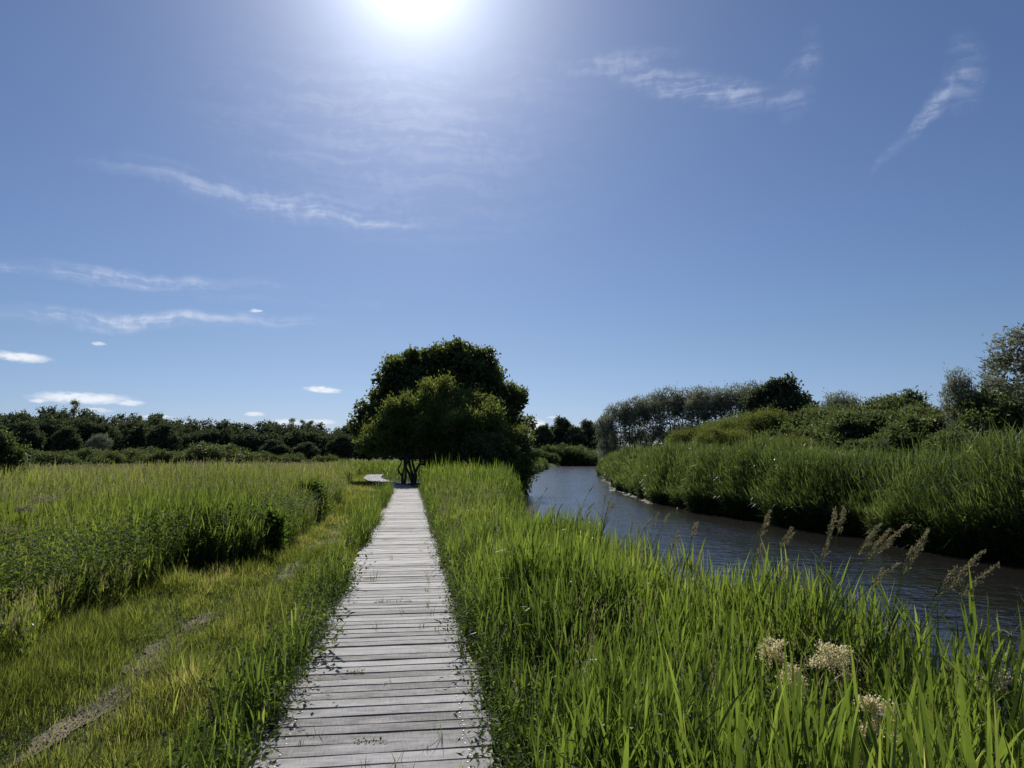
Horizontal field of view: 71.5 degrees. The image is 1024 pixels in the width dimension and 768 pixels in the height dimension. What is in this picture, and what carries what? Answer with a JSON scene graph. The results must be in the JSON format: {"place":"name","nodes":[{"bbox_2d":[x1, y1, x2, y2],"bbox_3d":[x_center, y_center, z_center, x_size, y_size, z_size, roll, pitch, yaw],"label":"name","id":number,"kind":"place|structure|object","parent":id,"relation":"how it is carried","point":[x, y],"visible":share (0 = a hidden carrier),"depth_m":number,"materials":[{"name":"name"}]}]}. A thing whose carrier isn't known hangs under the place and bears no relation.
{"place":"outdoors","nodes":[
{"label":"outdoors","id":0,"kind":"place"},
{"bbox_2d":[1,527,341,767],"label":"earth path","id":1,"kind":"structure","parent":0,"point":[55,731],"depth_m":5.05,"materials":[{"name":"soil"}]},
{"bbox_2d":[0,458,1023,767],"bbox_3d":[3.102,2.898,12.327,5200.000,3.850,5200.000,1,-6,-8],"label":"ground","id":2,"kind":"structure","parent":0,"point":[186,620],"depth_m":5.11,"materials":[{"name":"green plant"}]},
{"bbox_2d":[0,574,18,628],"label":"leafy weed","id":3,"kind":"object","parent":2,"relation":"on","point":[4,611],"visible":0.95,"depth_m":5.50,"materials":[{"name":"green plant"}]},
{"bbox_2d":[0,427,34,477],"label":"meadow bush","id":4,"kind":"object","parent":2,"relation":"on","point":[11,455],"visible":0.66,"depth_m":32.23,"materials":[{"name":"green plant"}]},
{"bbox_2d":[12,421,47,451],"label":"woodland tree","id":5,"kind":"object","parent":2,"relation":"on","point":[29,432],"visible":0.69,"depth_m":160.49,"materials":[{"name":"green plant"}]},
{"bbox_2d":[27,493,58,503],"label":"umbel flower","id":6,"kind":"object","parent":2,"relation":"on","point":[38,498],"visible":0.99,"depth_m":10.46,"materials":[{"name":"beige plant"}]},
{"bbox_2d":[26,449,88,467],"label":"willow scrub","id":7,"kind":"object","parent":2,"relation":"on","point":[59,458],"visible":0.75,"depth_m":89.46,"materials":[{"name":"green plant"}]},
{"bbox_2d":[49,426,85,452],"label":"woodland tree","id":8,"kind":"object","parent":2,"relation":"on","point":[63,438],"visible":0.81,"depth_m":161.03,"materials":[{"name":"green plant"}]},
{"bbox_2d":[67,399,82,423],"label":"pine tree","id":9,"kind":"object","parent":2,"relation":"on","point":[73,409],"visible":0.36,"depth_m":204.21,"materials":[{"name":"green plant"}]},
{"bbox_2d":[56,446,117,461],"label":"willow scrub","id":10,"kind":"object","parent":2,"relation":"on","point":[82,453],"visible":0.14,"depth_m":105.63,"materials":[{"name":"green plant"}]},
{"bbox_2d":[83,433,114,450],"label":"woodland tree","id":11,"kind":"object","parent":2,"relation":"on","point":[100,440],"visible":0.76,"depth_m":163.15,"materials":[{"name":"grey plant"}]},
{"bbox_2d":[85,450,131,467],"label":"willow scrub","id":12,"kind":"object","parent":2,"relation":"on","point":[107,457],"visible":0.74,"depth_m":95.61,"materials":[{"name":"green plant"}]},
{"bbox_2d":[113,445,160,465],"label":"willow scrub","id":13,"kind":"object","parent":2,"relation":"on","point":[134,452],"visible":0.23,"depth_m":101.39,"materials":[{"name":"green plant"}]},
{"bbox_2d":[130,449,185,465],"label":"willow scrub","id":14,"kind":"object","parent":2,"relation":"on","point":[163,454],"visible":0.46,"depth_m":97.09,"materials":[{"name":"green plant"}]},
{"bbox_2d":[143,422,183,452],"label":"woodland tree","id":15,"kind":"object","parent":2,"relation":"on","point":[164,436],"visible":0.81,"depth_m":173.51,"materials":[{"name":"green plant"}]},
{"bbox_2d":[0,455,383,664],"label":"meadow seed heads","id":16,"kind":"object","parent":2,"relation":"on","point":[127,478],"visible":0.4,"depth_m":16.73,"materials":[{"name":"green plant"}]},
{"bbox_2d":[0,485,397,767],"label":"verge herbs","id":17,"kind":"object","parent":2,"relation":"on","point":[329,603],"visible":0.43,"depth_m":4.91,"materials":[{"name":"green plant"}]},
{"bbox_2d":[0,405,418,461],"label":"woodland","id":18,"kind":"object","parent":2,"relation":"on","point":[122,434],"visible":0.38,"depth_m":190.95,"materials":[{"name":"green plant"}]},
{"bbox_2d":[0,456,425,676],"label":"meadow grass","id":19,"kind":"structure","parent":2,"relation":"on","point":[178,498],"depth_m":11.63,"materials":[{"name":"green plant"}]},
{"bbox_2d":[164,440,263,464],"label":"willow scrub","id":20,"kind":"object","parent":2,"relation":"on","point":[201,451],"visible":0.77,"depth_m":95.47,"materials":[{"name":"green plant"}]},
{"bbox_2d":[189,494,258,552],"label":"leafy shrub","id":21,"kind":"object","parent":2,"relation":"on","point":[231,508],"visible":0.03,"depth_m":12.20,"materials":[{"name":"green plant"}]},
{"bbox_2d":[101,475,393,767],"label":"edge grass","id":22,"kind":"structure","parent":2,"relation":"on","point":[367,514],"depth_m":4.75,"materials":[{"name":"green plant"}]},
{"bbox_2d":[234,661,300,720],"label":"leafy weed","id":23,"kind":"object","parent":2,"relation":"on","point":[271,690],"visible":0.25,"depth_m":4.53,"materials":[{"name":"green plant"}]},
{"bbox_2d":[243,502,293,552],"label":"leafy shrub","id":24,"kind":"object","parent":2,"relation":"on","point":[272,515],"visible":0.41,"depth_m":12.41,"materials":[{"name":"green plant"}]},
{"bbox_2d":[250,450,293,464],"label":"willow scrub","id":25,"kind":"object","parent":2,"relation":"on","point":[272,457],"visible":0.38,"depth_m":105.51,"materials":[{"name":"green plant"}]},
{"bbox_2d":[258,439,290,458],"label":"woodland tree","id":26,"kind":"object","parent":2,"relation":"on","point":[276,447],"visible":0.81,"depth_m":177.81,"materials":[{"name":"green plant"}]},
{"bbox_2d":[280,452,309,462],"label":"willow scrub","id":27,"kind":"object","parent":2,"relation":"on","point":[298,456],"visible":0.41,"depth_m":113.08,"materials":[{"name":"green plant"}]},
{"bbox_2d":[291,441,321,459],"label":"woodland tree","id":28,"kind":"object","parent":2,"relation":"on","point":[308,449],"visible":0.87,"depth_m":181.85,"materials":[{"name":"green plant"}]},
{"bbox_2d":[287,474,337,514],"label":"leafy shrub","id":29,"kind":"object","parent":2,"relation":"on","point":[315,486],"visible":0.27,"depth_m":19.95,"materials":[{"name":"green plant"}]},
{"bbox_2d":[269,606,355,665],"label":"leafy weed","id":30,"kind":"object","parent":2,"relation":"on","point":[313,614],"visible":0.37,"depth_m":5.84,"materials":[{"name":"green plant"}]},
{"bbox_2d":[300,454,349,463],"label":"willow scrub","id":31,"kind":"object","parent":2,"relation":"on","point":[333,458],"visible":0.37,"depth_m":105.13,"materials":[{"name":"green plant"}]},
{"bbox_2d":[323,433,356,459],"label":"woodland tree","id":32,"kind":"object","parent":2,"relation":"on","point":[339,445],"visible":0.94,"depth_m":180.45,"materials":[{"name":"green plant"}]},
{"bbox_2d":[321,550,367,588],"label":"leafy weed","id":33,"kind":"object","parent":2,"relation":"on","point":[349,573],"visible":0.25,"depth_m":8.93,"materials":[{"name":"green plant"}]},
{"bbox_2d":[243,474,501,767],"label":"boardwalk","id":34,"kind":"structure","parent":2,"relation":"on","point":[410,658],"depth_m":5.14,"materials":[{"name":"grey wood"}]},
{"bbox_2d":[343,334,537,453],"bbox_3d":[-5.048,1.864,51.626,14.011,10.728,7.637,1,-6,-8],"label":"alder tree","id":35,"kind":"object","parent":2,"relation":"on","point":[464,363],"visible":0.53,"depth_m":50.09,"materials":[{"name":"green plant"}]},
{"bbox_2d":[350,369,542,484],"bbox_3d":[-4.063,2.783,45.193,12.423,7.561,7.379,1,-6,-8],"label":"willow shrub","id":36,"kind":"object","parent":2,"relation":"on","point":[429,421],"visible":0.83,"depth_m":44.06,"materials":[{"name":"green plant"}]},
{"bbox_2d":[455,426,524,475],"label":"willow shrub","id":37,"kind":"object","parent":2,"relation":"on","point":[490,447],"visible":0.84,"depth_m":41.73,"materials":[{"name":"green plant"}]},
{"bbox_2d":[520,457,549,494],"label":"bank reeds","id":38,"kind":"object","parent":2,"relation":"on","point":[543,463],"visible":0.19,"depth_m":122.61,"materials":[{"name":"green plant"}]},
{"bbox_2d":[529,423,560,450],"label":"broadleaf tree","id":39,"kind":"object","parent":2,"relation":"on","point":[545,434],"visible":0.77,"depth_m":229.22,"materials":[{"name":"green plant"}]},
{"bbox_2d":[529,448,560,463],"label":"riverside bush","id":40,"kind":"object","parent":2,"relation":"on","point":[551,458],"visible":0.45,"depth_m":188.60,"materials":[{"name":"green plant"}]},
{"bbox_2d":[538,444,576,464],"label":"riverside bush","id":41,"kind":"object","parent":2,"relation":"on","point":[561,453],"visible":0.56,"depth_m":201.45,"materials":[{"name":"green plant"}]},
{"bbox_2d":[550,415,573,443],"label":"broadleaf tree","id":42,"kind":"object","parent":2,"relation":"on","point":[561,425],"visible":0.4,"depth_m":233.13,"materials":[{"name":"green plant"}]},
{"bbox_2d":[560,425,589,448],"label":"broadleaf tree","id":43,"kind":"object","parent":2,"relation":"on","point":[575,435],"visible":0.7,"depth_m":226.32,"materials":[{"name":"green plant"}]},
{"bbox_2d":[552,442,602,465],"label":"riverside bush","id":44,"kind":"object","parent":2,"relation":"on","point":[583,456],"visible":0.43,"depth_m":201.75,"materials":[{"name":"green plant"}]},
{"bbox_2d":[579,418,596,447],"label":"broadleaf tree","id":45,"kind":"object","parent":2,"relation":"on","point":[586,426],"visible":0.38,"depth_m":232.24,"materials":[{"name":"green plant"}]},
{"bbox_2d":[588,430,617,451],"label":"broadleaf tree","id":46,"kind":"object","parent":2,"relation":"on","point":[594,441],"visible":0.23,"depth_m":223.34,"materials":[{"name":"green plant"}]},
{"bbox_2d":[591,414,618,457],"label":"willow tree","id":47,"kind":"object","parent":2,"relation":"on","point":[604,444],"visible":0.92,"depth_m":104.01,"materials":[{"name":"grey plant"}]},
{"bbox_2d":[597,401,637,458],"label":"willow tree","id":48,"kind":"object","parent":2,"relation":"on","point":[615,413],"visible":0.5,"depth_m":106.28,"materials":[{"name":"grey plant"}]},
{"bbox_2d":[614,396,652,450],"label":"willow tree","id":49,"kind":"object","parent":2,"relation":"on","point":[636,412],"visible":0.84,"depth_m":104.89,"materials":[{"name":"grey plant"}]},
{"bbox_2d":[627,389,671,449],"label":"willow tree","id":50,"kind":"object","parent":2,"relation":"on","point":[649,425],"visible":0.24,"depth_m":106.35,"materials":[{"name":"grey plant"}]},
{"bbox_2d":[643,384,686,450],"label":"willow tree","id":51,"kind":"object","parent":2,"relation":"on","point":[661,404],"visible":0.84,"depth_m":103.25,"materials":[{"name":"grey plant"}]},
{"bbox_2d":[664,387,708,430],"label":"willow tree","id":52,"kind":"object","parent":2,"relation":"on","point":[683,398],"visible":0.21,"depth_m":104.36,"materials":[{"name":"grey plant"}]},
{"bbox_2d":[661,420,718,446],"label":"hillside bush","id":53,"kind":"object","parent":2,"relation":"on","point":[683,436],"visible":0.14,"depth_m":56.00,"materials":[{"name":"green plant"}]},
{"bbox_2d":[678,384,715,431],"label":"willow tree","id":54,"kind":"object","parent":2,"relation":"on","point":[693,403],"visible":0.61,"depth_m":100.58,"materials":[{"name":"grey plant"}]},
{"bbox_2d":[386,454,1023,767],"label":"river bank grass","id":55,"kind":"structure","parent":2,"relation":"on","point":[603,707],"depth_m":4.11,"materials":[{"name":"green plant"}]},
{"bbox_2d":[426,467,1001,764],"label":"bank seed heads","id":56,"kind":"object","parent":2,"relation":"on","point":[591,644],"visible":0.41,"depth_m":4.64,"materials":[{"name":"green plant"}]},
{"bbox_2d":[697,383,737,423],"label":"willow tree","id":57,"kind":"object","parent":2,"relation":"on","point":[712,397],"visible":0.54,"depth_m":98.75,"materials":[{"name":"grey plant"}]},
{"bbox_2d":[416,486,1023,767],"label":"bank herbs","id":58,"kind":"object","parent":2,"relation":"on","point":[502,754],"visible":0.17,"depth_m":4.45,"materials":[{"name":"green plant"}]},
{"bbox_2d":[688,420,752,449],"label":"hillside bush","id":59,"kind":"object","parent":2,"relation":"on","point":[717,434],"visible":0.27,"depth_m":48.88,"materials":[{"name":"green plant"}]},
{"bbox_2d":[706,412,741,430],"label":"hillside bush","id":60,"kind":"object","parent":2,"relation":"on","point":[724,423],"visible":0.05,"depth_m":69.62,"materials":[{"name":"green plant"}]},
{"bbox_2d":[713,380,749,417],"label":"willow tree","id":61,"kind":"object","parent":2,"relation":"on","point":[726,398],"visible":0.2,"depth_m":97.68,"materials":[{"name":"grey plant"}]},
{"bbox_2d":[731,378,765,414],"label":"willow tree","id":62,"kind":"object","parent":2,"relation":"on","point":[747,388],"visible":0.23,"depth_m":95.54,"materials":[{"name":"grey plant"}]},
{"bbox_2d":[730,509,772,602],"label":"reed stalk","id":63,"kind":"object","parent":2,"relation":"on","point":[766,518],"visible":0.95,"depth_m":5.61,"materials":[{"name":"beige plant"}]},
{"bbox_2d":[722,403,790,439],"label":"hillside bush","id":64,"kind":"object","parent":2,"relation":"on","point":[767,418],"visible":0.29,"depth_m":58.61,"materials":[{"name":"green plant"}]},
{"bbox_2d":[736,526,792,642],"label":"reed stalk","id":65,"kind":"object","parent":2,"relation":"on","point":[785,537],"visible":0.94,"depth_m":5.28,"materials":[{"name":"beige plant"}]},
{"bbox_2d":[735,372,819,418],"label":"broadleaf tree","id":66,"kind":"object","parent":2,"relation":"on","point":[783,393],"visible":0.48,"depth_m":81.44,"materials":[{"name":"green plant"}]},
{"bbox_2d":[755,635,805,706],"bbox_3d":[1.524,1.844,4.112,0.286,0.782,0.297,1,-6,-8],"label":"meadowsweet","id":67,"kind":"object","parent":2,"relation":"on","point":[779,657],"visible":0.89,"depth_m":4.12,"materials":[{"name":"beige plant"}]},
{"bbox_2d":[763,662,811,733],"bbox_3d":[1.439,1.792,3.633,0.323,0.736,0.253,-3,-6,24],"label":"meadowsweet","id":68,"kind":"object","parent":2,"relation":"on","point":[769,686],"visible":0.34,"depth_m":3.65,"materials":[{"name":"beige plant"}]},
{"bbox_2d":[769,432,822,451],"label":"hillside bush","id":69,"kind":"object","parent":2,"relation":"on","point":[806,440],"visible":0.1,"depth_m":37.25,"materials":[{"name":"green plant"}]},
{"bbox_2d":[782,540,829,684],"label":"reed stalk","id":70,"kind":"object","parent":2,"relation":"on","point":[827,543],"visible":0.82,"depth_m":4.79,"materials":[{"name":"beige plant"}]},
{"bbox_2d":[594,415,1023,562],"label":"bank reeds","id":71,"kind":"object","parent":2,"relation":"on","point":[994,467],"visible":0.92,"depth_m":24.15,"materials":[{"name":"green plant"}]},
{"bbox_2d":[755,403,863,440],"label":"hillside bush","id":72,"kind":"object","parent":2,"relation":"on","point":[809,414],"visible":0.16,"depth_m":52.25,"materials":[{"name":"green plant"}]},
{"bbox_2d":[788,507,838,642],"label":"reed stalk","id":73,"kind":"object","parent":2,"relation":"on","point":[831,523],"visible":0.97,"depth_m":4.72,"materials":[{"name":"beige plant"}]},
{"bbox_2d":[607,459,1023,561],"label":"bank herbs","id":74,"kind":"object","parent":2,"relation":"on","point":[629,490],"visible":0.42,"depth_m":20.34,"materials":[{"name":"green plant"}]},
{"bbox_2d":[809,506,846,673],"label":"reed stalk","id":75,"kind":"object","parent":2,"relation":"on","point":[839,525],"visible":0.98,"depth_m":4.62,"materials":[{"name":"beige plant"}]},
{"bbox_2d":[805,638,859,715],"bbox_3d":[1.773,1.812,3.894,0.342,0.809,0.313,1,-6,-8],"label":"meadowsweet","id":76,"kind":"object","parent":2,"relation":"on","point":[828,663],"visible":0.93,"depth_m":3.90,"materials":[{"name":"beige plant"}]},
{"bbox_2d":[796,410,877,438],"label":"hillside bush","id":77,"kind":"object","parent":2,"relation":"on","point":[811,426],"visible":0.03,"depth_m":47.73,"materials":[{"name":"green plant"}]},
{"bbox_2d":[795,522,882,689],"bbox_3d":[1.952,1.550,4.227,0.653,1.430,0.096,1,-6,-8],"label":"reed stalk","id":78,"kind":"object","parent":2,"relation":"on","point":[871,535],"visible":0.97,"depth_m":4.30,"materials":[{"name":"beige plant"}]},
{"bbox_2d":[818,387,867,408],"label":"broadleaf tree","id":79,"kind":"object","parent":2,"relation":"on","point":[842,399],"visible":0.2,"depth_m":75.47,"materials":[{"name":"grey plant"}]},
{"bbox_2d":[794,528,891,706],"bbox_3d":[1.947,1.558,4.172,0.672,1.408,0.131,0,-6,2],"label":"reed stalk","id":80,"kind":"object","parent":2,"relation":"on","point":[878,543],"visible":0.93,"depth_m":4.20,"materials":[{"name":"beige plant"}]},
{"bbox_2d":[781,524,909,698],"bbox_3d":[1.910,1.532,4.091,0.841,1.441,0.172,1,-6,-8],"label":"reed stalk","id":81,"kind":"object","parent":2,"relation":"on","point":[885,545],"visible":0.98,"depth_m":4.07,"materials":[{"name":"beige plant"}]},
{"bbox_2d":[778,404,915,450],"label":"hillside bush","id":82,"kind":"object","parent":2,"relation":"on","point":[853,422],"visible":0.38,"depth_m":43.03,"materials":[{"name":"green plant"}]},
{"bbox_2d":[795,562,900,696],"bbox_3d":[1.920,1.646,4.105,0.763,1.219,0.135,0,-6,2],"label":"reed stalk","id":83,"kind":"object","parent":2,"relation":"on","point":[887,571],"visible":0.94,"depth_m":4.15,"materials":[{"name":"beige plant"}]},
{"bbox_2d":[832,432,898,453],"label":"hillside bush","id":84,"kind":"object","parent":2,"relation":"on","point":[871,442],"visible":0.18,"depth_m":33.06,"materials":[{"name":"green plant"}]},
{"bbox_2d":[842,691,902,760],"bbox_3d":[1.496,1.665,2.891,0.315,0.792,0.307,1,-6,-8],"label":"meadowsweet","id":85,"kind":"object","parent":2,"relation":"on","point":[877,707],"visible":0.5,"depth_m":2.91,"materials":[{"name":"beige plant"}]},
{"bbox_2d":[860,545,914,693],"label":"reed stalk","id":86,"kind":"object","parent":2,"relation":"on","point":[904,570],"visible":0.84,"depth_m":3.98,"materials":[{"name":"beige plant"}]},
{"bbox_2d":[845,385,932,415],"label":"hillside bush","id":87,"kind":"object","parent":2,"relation":"on","point":[884,403],"visible":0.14,"depth_m":55.42,"materials":[{"name":"green plant"}]},
{"bbox_2d":[848,527,929,701],"bbox_3d":[2.040,1.504,3.851,0.554,1.438,0.119,1,-6,-8],"label":"reed stalk","id":88,"kind":"object","parent":2,"relation":"on","point":[915,552],"visible":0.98,"depth_m":3.88,"materials":[{"name":"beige plant"}]},
{"bbox_2d":[872,403,957,453],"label":"hillside bush","id":89,"kind":"object","parent":2,"relation":"on","point":[910,425],"visible":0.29,"depth_m":37.87,"materials":[{"name":"green plant"}]},
{"bbox_2d":[889,400,943,417],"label":"hillside bush","id":90,"kind":"object","parent":2,"relation":"on","point":[920,408],"visible":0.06,"depth_m":50.00,"materials":[{"name":"green plant"}]},
{"bbox_2d":[853,549,986,709],"bbox_3d":[2.032,1.500,3.555,0.751,1.325,0.153,0,-6,-5],"label":"reed stalk","id":91,"kind":"object","parent":2,"relation":"on","point":[951,586],"visible":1,"depth_m":3.56,"materials":[{"name":"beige plant"}]},
{"bbox_2d":[886,565,957,713],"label":"reed stalk","id":92,"kind":"object","parent":2,"relation":"on","point":[947,577],"visible":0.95,"depth_m":3.71,"materials":[{"name":"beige plant"}]},
{"bbox_2d":[876,562,999,749],"bbox_3d":[2.012,1.508,3.451,0.799,1.272,0.240,2,-6,-16],"label":"reed stalk","id":93,"kind":"object","parent":2,"relation":"on","point":[966,589],"visible":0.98,"depth_m":3.46,"materials":[{"name":"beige plant"}]},
{"bbox_2d":[889,424,1006,459],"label":"hillside bush","id":94,"kind":"object","parent":2,"relation":"on","point":[951,432],"visible":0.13,"depth_m":26.81,"materials":[{"name":"green plant"}]},
{"bbox_2d":[937,366,978,429],"bbox_3d":[21.757,1.855,34.310,2.264,5.988,2.022,3,-7,-28],"label":"willow tree","id":95,"kind":"object","parent":2,"relation":"on","point":[964,383],"visible":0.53,"depth_m":34.27,"materials":[{"name":"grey plant"}]},
{"bbox_2d":[945,389,1023,444],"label":"hillside bush","id":96,"kind":"object","parent":2,"relation":"on","point":[976,408],"visible":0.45,"depth_m":32.03,"materials":[{"name":"green plant"}]},
{"bbox_2d":[969,668,1021,721],"bbox_3d":[2.343,1.742,3.403,0.275,0.776,0.293,-5,-8,41],"label":"meadowsweet","id":97,"kind":"object","parent":2,"relation":"on","point":[1002,683],"visible":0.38,"depth_m":3.42,"materials":[{"name":"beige plant"}]},
{"bbox_2d":[974,379,1018,402],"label":"hillside bush","id":98,"kind":"object","parent":2,"relation":"on","point":[983,388],"visible":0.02,"depth_m":41.21,"materials":[{"name":"green plant"}]},
{"bbox_2d":[971,322,1023,431],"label":"willow tree","id":99,"kind":"object","parent":2,"relation":"on","point":[1003,360],"visible":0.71,"depth_m":32.95,"materials":[{"name":"green plant"}]},
{"bbox_2d":[0,0,1023,451],"label":"sky","id":100,"kind":"structure","parent":0,"point":[234,210],"materials":[{"name":"blue"}]},
{"bbox_2d":[523,466,1023,726],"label":"river","id":101,"kind":"structure","parent":0,"point":[1001,587],"depth_m":18.31,"materials":[{"name":"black liquid"}]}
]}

